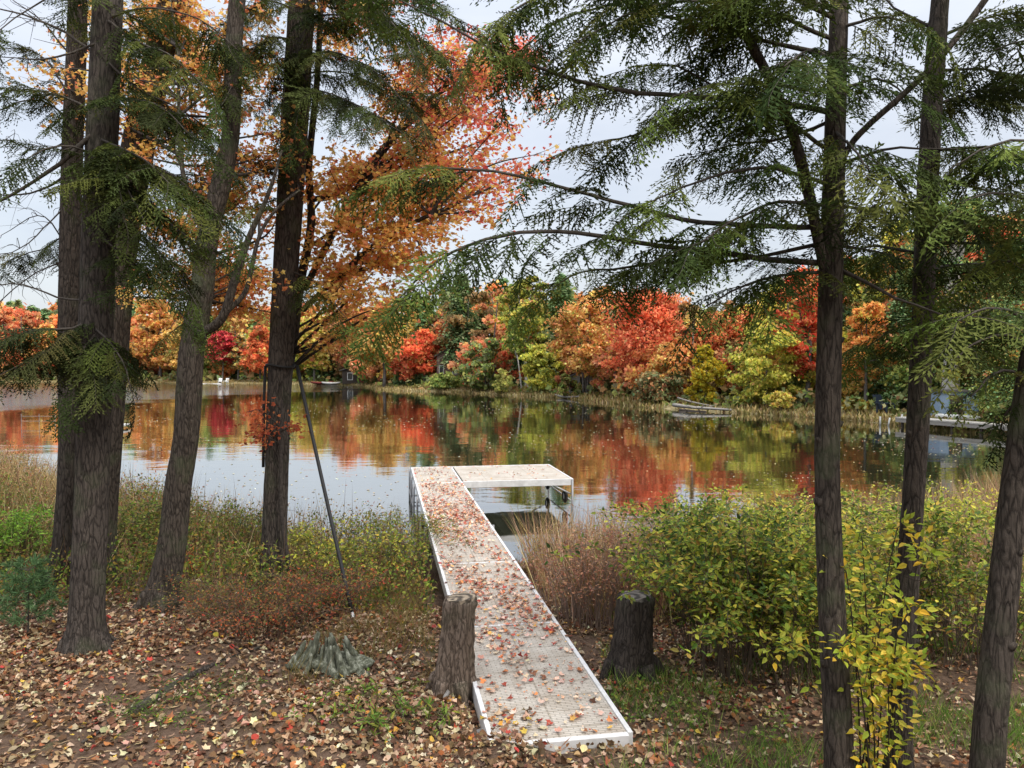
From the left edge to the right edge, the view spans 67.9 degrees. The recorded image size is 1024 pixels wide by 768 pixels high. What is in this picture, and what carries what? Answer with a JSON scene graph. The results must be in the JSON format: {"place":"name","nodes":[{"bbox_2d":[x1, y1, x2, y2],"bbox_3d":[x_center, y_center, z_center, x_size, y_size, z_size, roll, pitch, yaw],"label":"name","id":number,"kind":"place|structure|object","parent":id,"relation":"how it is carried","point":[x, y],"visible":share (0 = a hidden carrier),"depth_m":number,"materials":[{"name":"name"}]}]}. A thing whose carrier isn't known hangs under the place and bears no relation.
{"place":"outdoors","nodes":[
{"label":"outdoors","id":0,"kind":"place"},
{"bbox_2d":[0,382,1006,563],"bbox_3d":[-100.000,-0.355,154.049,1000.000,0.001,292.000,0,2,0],"label":"water","id":1,"kind":"structure","parent":0,"point":[615,472],"depth_m":34.28,"materials":[{"name":"grey liquid"}]},
{"bbox_2d":[131,401,978,544],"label":"floating leaves","id":2,"kind":"object","parent":1,"relation":"on","point":[524,446],"visible":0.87,"depth_m":38.16,"materials":[{"name":"orange plant"}]},
{"bbox_2d":[0,375,1023,767],"bbox_3d":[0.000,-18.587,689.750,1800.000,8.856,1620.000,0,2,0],"label":"ground","id":3,"kind":"structure","parent":0,"point":[588,639],"depth_m":6.99,"materials":[{"name":"soil"}]},
{"bbox_2d":[0,510,52,554],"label":"leafy shrub","id":4,"kind":"object","parent":3,"relation":"on","point":[44,527],"visible":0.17,"depth_m":12.94,"materials":[{"name":"green plant"}]},
{"bbox_2d":[0,503,53,567],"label":"leafy shrub","id":5,"kind":"object","parent":3,"relation":"on","point":[19,516],"visible":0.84,"depth_m":12.12,"materials":[{"name":"green plant"}]},
{"bbox_2d":[0,305,56,369],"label":"maple tree","id":6,"kind":"object","parent":3,"relation":"on","point":[33,318],"visible":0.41,"depth_m":160.98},
{"bbox_2d":[0,553,68,635],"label":"pine sapling","id":7,"kind":"object","parent":3,"relation":"on","point":[39,585],"visible":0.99,"depth_m":8.76,"materials":[{"name":"green plant"}]},
{"bbox_2d":[24,322,56,376],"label":"maple tree","id":8,"kind":"object","parent":3,"relation":"on","point":[46,325],"visible":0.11,"depth_m":158.65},
{"bbox_2d":[0,0,87,586],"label":"hemlock tree","id":9,"kind":"object","parent":3,"relation":"on","point":[67,255],"visible":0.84,"depth_m":11.09,"materials":[{"name":"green plant"}]},
{"bbox_2d":[47,496,208,561],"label":"leafy shrub","id":10,"kind":"object","parent":3,"relation":"on","point":[132,518],"visible":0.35,"depth_m":12.95,"materials":[{"name":"green plant"}]},
{"bbox_2d":[0,0,265,659],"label":"hemlock tree","id":11,"kind":"object","parent":3,"relation":"on","point":[92,365],"visible":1,"depth_m":7.89,"materials":[{"name":"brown plant"}]},
{"bbox_2d":[129,299,182,376],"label":"maple tree","id":12,"kind":"object","parent":3,"relation":"on","point":[148,343],"visible":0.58,"depth_m":153.74,"materials":[{"name":"plant"}]},
{"bbox_2d":[46,0,280,587],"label":"hemlock tree","id":13,"kind":"object","parent":3,"relation":"on","point":[122,322],"visible":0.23,"depth_m":11.08,"materials":[{"name":"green plant"}]},
{"bbox_2d":[95,667,233,739],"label":"plant","id":14,"kind":"object","parent":3,"relation":"on","point":[158,706],"visible":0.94,"depth_m":6.72,"materials":[{"name":"green plant"}]},
{"bbox_2d":[5,0,328,613],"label":"maple tree","id":15,"kind":"object","parent":3,"relation":"on","point":[227,301],"visible":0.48,"depth_m":10.04,"materials":[{"name":"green plant"}]},
{"bbox_2d":[160,319,206,369],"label":"maple tree","id":16,"kind":"object","parent":3,"relation":"on","point":[173,353],"visible":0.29,"depth_m":147.56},
{"bbox_2d":[128,639,261,714],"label":"fallen branch","id":17,"kind":"object","parent":3,"relation":"on","point":[167,688],"visible":0.67,"depth_m":7.42,"materials":[{"name":"wood"}]},
{"bbox_2d":[0,440,407,589],"bbox_3d":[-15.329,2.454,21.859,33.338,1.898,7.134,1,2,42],"label":"dry grass","id":18,"kind":"structure","parent":3,"relation":"on","point":[45,469],"depth_m":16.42,"materials":[{"name":"plant"}]},
{"bbox_2d":[155,663,268,700],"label":"plant","id":19,"kind":"object","parent":3,"relation":"on","point":[220,683],"visible":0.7,"depth_m":7.34,"materials":[{"name":"green plant"}]},
{"bbox_2d":[127,561,308,620],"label":"leafy shrub","id":20,"kind":"object","parent":3,"relation":"on","point":[197,588],"visible":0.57,"depth_m":9.50,"materials":[{"name":"brown plant"}]},
{"bbox_2d":[133,495,303,557],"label":"leafy shrub","id":21,"kind":"object","parent":3,"relation":"on","point":[239,520],"visible":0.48,"depth_m":13.58,"materials":[{"name":"green plant"}]},
{"bbox_2d":[205,330,244,380],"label":"maple tree","id":22,"kind":"object","parent":3,"relation":"on","point":[224,339],"visible":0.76,"depth_m":145.59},
{"bbox_2d":[0,465,459,613],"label":"undergrowth","id":23,"kind":"object","parent":3,"relation":"on","point":[148,562],"visible":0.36,"depth_m":11.32,"materials":[{"name":"green plant"}]},
{"bbox_2d":[226,325,247,380],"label":"poplar tree","id":24,"kind":"object","parent":3,"relation":"on","point":[240,339],"visible":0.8,"depth_m":146.51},
{"bbox_2d":[239,324,269,380],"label":"maple tree","id":25,"kind":"object","parent":3,"relation":"on","point":[258,349],"visible":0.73,"depth_m":141.78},
{"bbox_2d":[132,561,385,643],"bbox_3d":[-2.939,2.643,8.988,2.839,0.808,2.632,0,2,0],"label":"leafy shrub","id":26,"kind":"object","parent":3,"relation":"on","point":[275,613],"visible":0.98,"depth_m":8.87,"materials":[{"name":"brown plant"}]},
{"bbox_2d":[229,397,309,591],"bbox_3d":[-3.453,1.719,10.914,1.284,3.059,0.838,0,2,0],"label":"maple sapling","id":27,"kind":"object","parent":3,"relation":"on","point":[295,427],"visible":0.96,"depth_m":11.00,"materials":[{"name":"red plant"}]},
{"bbox_2d":[297,314,336,380],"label":"maple tree","id":28,"kind":"object","parent":3,"relation":"on","point":[324,359],"visible":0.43,"depth_m":138.65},
{"bbox_2d":[284,631,374,680],"bbox_3d":[-1.993,2.876,8.102,1.162,0.515,0.760,0,2,0],"label":"rotten stump","id":29,"kind":"object","parent":3,"relation":"on","point":[347,660],"visible":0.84,"depth_m":7.94,"materials":[{"name":"grey wood"}]},
{"bbox_2d":[244,552,415,619],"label":"leafy shrub","id":30,"kind":"object","parent":3,"relation":"on","point":[353,583],"visible":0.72,"depth_m":10.03,"materials":[{"name":"brown plant"}]},
{"bbox_2d":[239,513,436,593],"bbox_3d":[-2.492,2.678,11.570,2.710,1.136,2.474,0,2,0],"label":"leafy shrub","id":31,"kind":"object","parent":3,"relation":"on","point":[309,543],"visible":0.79,"depth_m":11.61,"materials":[{"name":"green plant"}]},
{"bbox_2d":[283,667,394,723],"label":"plant","id":32,"kind":"object","parent":3,"relation":"on","point":[342,704],"visible":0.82,"depth_m":6.73,"materials":[{"name":"green plant"}]},
{"bbox_2d":[189,0,497,594],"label":"hemlock tree","id":33,"kind":"object","parent":3,"relation":"on","point":[300,91],"visible":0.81,"depth_m":10.47,"materials":[{"name":"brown plant"}]},
{"bbox_2d":[262,363,353,617],"bbox_3d":[-2.735,1.448,10.628,2.456,3.469,0.474,2,2,45],"label":"tie strap","id":34,"kind":"object","parent":33,"relation":"attached to","point":[340,561],"visible":0.82,"depth_m":10.62,"materials":[{"name":"fabric"}]},
{"bbox_2d":[323,303,363,366],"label":"maple tree","id":35,"kind":"object","parent":3,"relation":"on","point":[339,355],"visible":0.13,"depth_m":135.19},
{"bbox_2d":[339,369,376,383],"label":"lake cabin","id":36,"kind":"object","parent":3,"relation":"on","point":[348,377],"visible":0.34,"depth_m":133.46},
{"bbox_2d":[309,677,433,742],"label":"plant","id":37,"kind":"object","parent":3,"relation":"on","point":[381,719],"visible":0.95,"depth_m":6.61,"materials":[{"name":"green plant"}]},
{"bbox_2d":[348,310,403,387],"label":"maple tree","id":38,"kind":"object","parent":3,"relation":"on","point":[389,357],"visible":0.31,"depth_m":113.01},
{"bbox_2d":[269,556,529,686],"bbox_3d":[-1.060,3.012,10.707,2.831,0.922,6.898,0,2,0],"label":"shrub","id":39,"kind":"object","parent":3,"relation":"on","point":[407,613],"depth_m":8.99,"materials":[{"name":"brown plant"}]},
{"bbox_2d":[391,351,413,385],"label":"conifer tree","id":40,"kind":"object","parent":3,"relation":"on","point":[400,381],"visible":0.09,"depth_m":115.85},
{"bbox_2d":[334,506,476,574],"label":"leafy shrub","id":41,"kind":"object","parent":3,"relation":"on","point":[429,527],"visible":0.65,"depth_m":13.19,"materials":[{"name":"green plant"}]},
{"bbox_2d":[395,327,441,380],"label":"maple tree","id":42,"kind":"object","parent":3,"relation":"on","point":[424,338],"visible":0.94,"depth_m":109.92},
{"bbox_2d":[285,0,562,375],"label":"maple tree","id":43,"kind":"object","parent":3,"relation":"on","point":[378,163],"visible":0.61,"depth_m":10.80,"materials":[{"name":"orange plant"}]},
{"bbox_2d":[398,696,461,736],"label":"plant","id":44,"kind":"object","parent":3,"relation":"on","point":[444,711],"visible":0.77,"depth_m":6.67,"materials":[{"name":"green plant"}]},
{"bbox_2d":[432,321,457,361],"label":"maple tree","id":45,"kind":"object","parent":3,"relation":"on","point":[438,327],"visible":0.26,"depth_m":110.24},
{"bbox_2d":[428,371,463,388],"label":"shore shrub","id":46,"kind":"object","parent":3,"relation":"on","point":[440,380],"visible":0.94,"depth_m":103.87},
{"bbox_2d":[434,348,460,376],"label":"lake cabin","id":47,"kind":"object","parent":3,"relation":"on","point":[440,358],"visible":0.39,"depth_m":109.25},
{"bbox_2d":[424,592,477,708],"bbox_3d":[-0.561,2.610,7.448,0.670,1.067,0.637,0,2,0],"label":"tree stump","id":48,"kind":"object","parent":3,"relation":"on","point":[453,672],"visible":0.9,"depth_m":7.32,"materials":[{"name":"wood"}]},
{"bbox_2d":[430,272,487,374],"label":"pine tree","id":49,"kind":"object","parent":3,"relation":"on","point":[462,334],"visible":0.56,"depth_m":108.38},
{"bbox_2d":[452,337,512,389],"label":"maple tree","id":50,"kind":"object","parent":3,"relation":"on","point":[489,353],"visible":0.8,"depth_m":97.16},
{"bbox_2d":[492,368,514,393],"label":"shore shrub","id":51,"kind":"object","parent":3,"relation":"on","point":[500,384],"visible":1,"depth_m":93.12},
{"bbox_2d":[1,379,1008,433],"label":"shore grass","id":52,"kind":"structure","parent":3,"relation":"on","point":[865,416],"depth_m":64.30,"materials":[{"name":"plant"}]},
{"bbox_2d":[0,369,1011,422],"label":"shore brush","id":53,"kind":"object","parent":3,"relation":"on","point":[207,375],"visible":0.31,"depth_m":69.77,"materials":[{"name":"plant"}]},
{"bbox_2d":[0,549,1023,767],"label":"fallen leaves","id":54,"kind":"object","parent":3,"relation":"on","point":[411,748],"visible":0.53,"depth_m":7.04,"materials":[{"name":"brown plant"}]},
{"bbox_2d":[0,204,1023,415],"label":"woods","id":55,"kind":"object","parent":3,"relation":"on","point":[488,310],"visible":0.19,"depth_m":95.79,"materials":[{"name":"orange plant"}]},
{"bbox_2d":[0,614,1023,767],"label":"twig litter","id":56,"kind":"object","parent":3,"relation":"on","point":[577,632],"visible":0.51,"depth_m":6.91,"materials":[{"name":"brown plant"}]},
{"bbox_2d":[507,318,521,391],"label":"birch tree","id":57,"kind":"object","parent":3,"relation":"on","point":[511,321],"visible":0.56,"depth_m":92.43,"materials":[{"name":"green plant"}]},
{"bbox_2d":[409,464,632,753],"bbox_3d":[0.444,3.614,14.696,4.266,1.862,16.669,0,2,-10],"label":"lake dock","id":58,"kind":"object","parent":3,"relation":"on","point":[567,705],"visible":0.77,"depth_m":8.40,"materials":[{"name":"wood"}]},
{"bbox_2d":[414,465,617,745],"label":"dock leaves","id":59,"kind":"object","parent":58,"relation":"on","point":[523,730],"visible":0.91,"depth_m":9.64,"materials":[{"name":"red plant"}]},
{"bbox_2d":[494,275,549,386],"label":"poplar tree","id":60,"kind":"object","parent":3,"relation":"on","point":[540,337],"visible":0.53,"depth_m":93.94,"materials":[{"name":"green plant"}]},
{"bbox_2d":[518,343,566,390],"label":"maple tree","id":61,"kind":"object","parent":3,"relation":"on","point":[542,362],"visible":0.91,"depth_m":89.39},
{"bbox_2d":[514,527,595,580],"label":"dry shrub","id":62,"kind":"object","parent":3,"relation":"on","point":[536,537],"visible":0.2,"depth_m":12.91,"materials":[{"name":"brown plant"}]},
{"bbox_2d":[541,272,581,351],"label":"pine tree","id":63,"kind":"object","parent":3,"relation":"on","point":[564,289],"visible":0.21,"depth_m":97.21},
{"bbox_2d":[554,350,580,388],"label":"shore shrub","id":64,"kind":"object","parent":3,"relation":"on","point":[557,380],"visible":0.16,"depth_m":86.28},
{"bbox_2d":[556,373,581,395],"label":"shore shrub","id":65,"kind":"object","parent":3,"relation":"on","point":[563,388],"visible":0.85,"depth_m":83.74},
{"bbox_2d":[541,300,619,393],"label":"maple tree","id":66,"kind":"object","parent":3,"relation":"on","point":[579,360],"visible":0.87,"depth_m":81.38,"materials":[{"name":"plant"}]},
{"bbox_2d":[567,373,602,394],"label":"lake cabin","id":67,"kind":"object","parent":3,"relation":"on","point":[578,378],"visible":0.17,"depth_m":85.49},
{"bbox_2d":[513,522,677,630],"bbox_3d":[0.975,2.474,9.591,2.313,1.341,2.499,-1,2,-39],"label":"dry shrub","id":68,"kind":"object","parent":3,"relation":"on","point":[583,572],"visible":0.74,"depth_m":9.50,"materials":[{"name":"brown plant"}]},
{"bbox_2d":[536,499,681,584],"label":"dry shrub","id":69,"kind":"object","parent":3,"relation":"on","point":[609,527],"visible":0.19,"depth_m":12.22,"materials":[{"name":"brown plant"}]},
{"bbox_2d":[599,590,668,687],"bbox_3d":[1.279,2.667,7.884,0.834,0.979,0.718,0,2,0],"label":"tree stump","id":70,"kind":"object","parent":3,"relation":"on","point":[631,641],"visible":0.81,"depth_m":7.74,"materials":[{"name":"wood"}]},
{"bbox_2d":[593,674,684,722],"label":"plant","id":71,"kind":"object","parent":3,"relation":"on","point":[626,703],"visible":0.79,"depth_m":7.11,"materials":[{"name":"green plant"}]},
{"bbox_2d":[594,287,691,377],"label":"maple tree","id":72,"kind":"object","parent":3,"relation":"on","point":[658,328],"visible":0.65,"depth_m":72.04,"materials":[{"name":"plant"}]},
{"bbox_2d":[632,369,690,402],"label":"shore shrub","id":73,"kind":"object","parent":3,"relation":"on","point":[655,389],"visible":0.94,"depth_m":66.89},
{"bbox_2d":[640,341,690,395],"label":"maple tree","id":74,"kind":"object","parent":3,"relation":"on","point":[658,362],"visible":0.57,"depth_m":67.88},
{"bbox_2d":[329,0,1023,767],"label":"hemlock tree","id":75,"kind":"object","parent":3,"relation":"on","point":[733,108],"visible":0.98,"depth_m":5.09,"materials":[{"name":"green plant"}]},
{"bbox_2d":[690,306,696,400],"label":"dead birch","id":76,"kind":"object","parent":3,"relation":"on","point":[692,328],"visible":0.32,"depth_m":68.26,"materials":[{"name":"grey plant"}]},
{"bbox_2d":[672,403,731,410],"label":"driftwood log","id":77,"kind":"object","parent":3,"relation":"on","point":[693,407],"visible":1,"depth_m":61.14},
{"bbox_2d":[600,491,812,625],"bbox_3d":[2.546,2.257,9.859,2.938,1.744,2.866,0,2,0],"label":"leafy shrub","id":78,"kind":"object","parent":3,"relation":"on","point":[704,505],"visible":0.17,"depth_m":9.51,"materials":[{"name":"green plant"}]},
{"bbox_2d":[684,344,728,402],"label":"maple tree","id":79,"kind":"object","parent":3,"relation":"on","point":[701,378],"visible":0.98,"depth_m":64.12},
{"bbox_2d":[542,495,889,686],"bbox_3d":[1.985,2.131,7.980,3.173,1.906,3.591,-1,2,-28],"label":"leafy shrub","id":80,"kind":"object","parent":3,"relation":"on","point":[699,547],"visible":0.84,"depth_m":7.61,"materials":[{"name":"green plant"}]},
{"bbox_2d":[690,310,749,395],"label":"maple tree","id":81,"kind":"object","parent":3,"relation":"on","point":[730,332],"visible":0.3,"depth_m":67.52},
{"bbox_2d":[594,482,851,617],"bbox_3d":[2.900,2.328,10.305,3.567,1.822,3.476,0,2,0],"label":"leafy shrub","id":82,"kind":"object","parent":3,"relation":"on","point":[717,502],"visible":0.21,"depth_m":10.26,"materials":[{"name":"green plant"}]},
{"bbox_2d":[652,682,806,767],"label":"plant","id":83,"kind":"object","parent":3,"relation":"on","point":[754,730],"visible":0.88,"depth_m":6.86,"materials":[{"name":"green plant"}]},
{"bbox_2d":[501,464,1023,624],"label":"dry reeds","id":84,"kind":"object","parent":3,"relation":"on","point":[961,495],"visible":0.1,"depth_m":11.80,"materials":[{"name":"plant"}]},
{"bbox_2d":[723,321,806,405],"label":"maple tree","id":85,"kind":"object","parent":3,"relation":"on","point":[767,382],"visible":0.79,"depth_m":59.61,"materials":[{"name":"plant"}]},
{"bbox_2d":[636,478,924,563],"bbox_3d":[4.044,2.361,10.940,3.634,1.778,3.599,-1,2,-19],"label":"leafy shrub","id":86,"kind":"object","parent":3,"relation":"on","point":[775,502],"visible":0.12,"depth_m":10.94,"materials":[{"name":"green plant"}]},
{"bbox_2d":[769,390,796,409],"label":"shore shrub","id":87,"kind":"object","parent":3,"relation":"on","point":[784,402],"visible":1,"depth_m":56.85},
{"bbox_2d":[768,265,845,405],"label":"maple tree","id":88,"kind":"object","parent":3,"relation":"on","point":[810,319],"visible":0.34,"depth_m":59.83,"materials":[{"name":"plant"}]},
{"bbox_2d":[593,629,1023,767],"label":"green grass","id":89,"kind":"structure","parent":3,"relation":"on","point":[950,714],"depth_m":6.81,"materials":[{"name":"green plant"}]},
{"bbox_2d":[610,510,1023,669],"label":"undergrowth","id":90,"kind":"object","parent":3,"relation":"on","point":[965,645],"visible":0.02,"depth_m":8.58,"materials":[{"name":"green plant"}]},
{"bbox_2d":[631,517,1023,694],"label":"leafy shrub","id":91,"kind":"object","parent":3,"relation":"on","point":[784,579],"visible":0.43,"depth_m":7.42,"materials":[{"name":"green plant"}]},
{"bbox_2d":[752,509,949,767],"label":"yellow sapling","id":92,"kind":"object","parent":3,"relation":"on","point":[887,654],"visible":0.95,"depth_m":5.30,"materials":[{"name":"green plant"}]},
{"bbox_2d":[841,397,872,411],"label":"shore shrub","id":93,"kind":"object","parent":3,"relation":"on","point":[853,406],"visible":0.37,"depth_m":54.03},
{"bbox_2d":[700,482,1023,650],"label":"leafy shrub","id":94,"kind":"object","parent":3,"relation":"on","point":[933,514],"visible":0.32,"depth_m":8.51,"materials":[{"name":"green plant"}]},
{"bbox_2d":[842,301,905,401],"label":"maple tree","id":95,"kind":"object","parent":3,"relation":"on","point":[875,311],"visible":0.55,"depth_m":56.19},
{"bbox_2d":[853,221,913,323],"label":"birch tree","id":96,"kind":"object","parent":3,"relation":"on","point":[886,242],"visible":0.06,"depth_m":59.42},
{"bbox_2d":[872,394,896,413],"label":"lawn chair","id":97,"kind":"object","parent":3,"relation":"on","point":[878,397],"visible":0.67,"depth_m":52.77,"materials":[{"name":"blue plastic"}]},
{"bbox_2d":[787,482,982,554],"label":"leafy shrub","id":98,"kind":"object","parent":3,"relation":"on","point":[880,495],"visible":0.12,"depth_m":13.12,"materials":[{"name":"green plant"}]},
{"bbox_2d":[858,284,938,407],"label":"conifer tree","id":99,"kind":"object","parent":3,"relation":"on","point":[901,315],"visible":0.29,"depth_m":55.97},
{"bbox_2d":[790,0,1023,767],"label":"hemlock tree","id":100,"kind":"object","parent":3,"relation":"on","point":[989,99],"visible":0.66,"depth_m":5.72,"materials":[{"name":"green plant"}]},
{"bbox_2d":[808,507,1023,674],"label":"leafy shrub","id":101,"kind":"object","parent":3,"relation":"on","point":[965,551],"visible":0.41,"depth_m":8.31,"materials":[{"name":"green plant"}]},
{"bbox_2d":[853,476,998,568],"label":"leafy shrub","id":102,"kind":"object","parent":3,"relation":"on","point":[964,500],"visible":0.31,"depth_m":12.58,"materials":[{"name":"green plant"}]},
{"bbox_2d":[895,417,1007,431],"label":"timber walkway","id":103,"kind":"structure","parent":3,"relation":"on","point":[944,422],"depth_m":43.25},
{"bbox_2d":[881,190,1022,388],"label":"shade tree","id":104,"kind":"object","parent":3,"relation":"on","point":[910,246],"visible":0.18,"depth_m":48.65,"materials":[{"name":"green plant"}]},
{"bbox_2d":[884,19,1023,767],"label":"hemlock tree","id":105,"kind":"object","parent":3,"relation":"on","point":[989,729],"visible":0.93,"depth_m":4.86,"materials":[{"name":"green plant"}]},
{"bbox_2d":[930,389,980,415],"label":"storage shed","id":106,"kind":"structure","parent":3,"relation":"on","point":[942,397],"depth_m":47.55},
{"bbox_2d":[950,395,962,414],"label":"door","id":107,"kind":"structure","parent":106,"relation":"in","point":[951,400],"depth_m":47.51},
{"bbox_2d":[935,413,980,419],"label":"fallen log","id":108,"kind":"object","parent":3,"relation":"on","point":[946,415],"visible":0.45,"depth_m":45.13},
{"bbox_2d":[944,199,1023,417],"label":"conifer tree","id":109,"kind":"object","parent":3,"relation":"on","point":[1020,303],"visible":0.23,"depth_m":42.42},
{"bbox_2d":[0,0,1023,334],"label":"sky","id":110,"kind":"structure","parent":0,"point":[884,131],"materials":[{"name":"white"}]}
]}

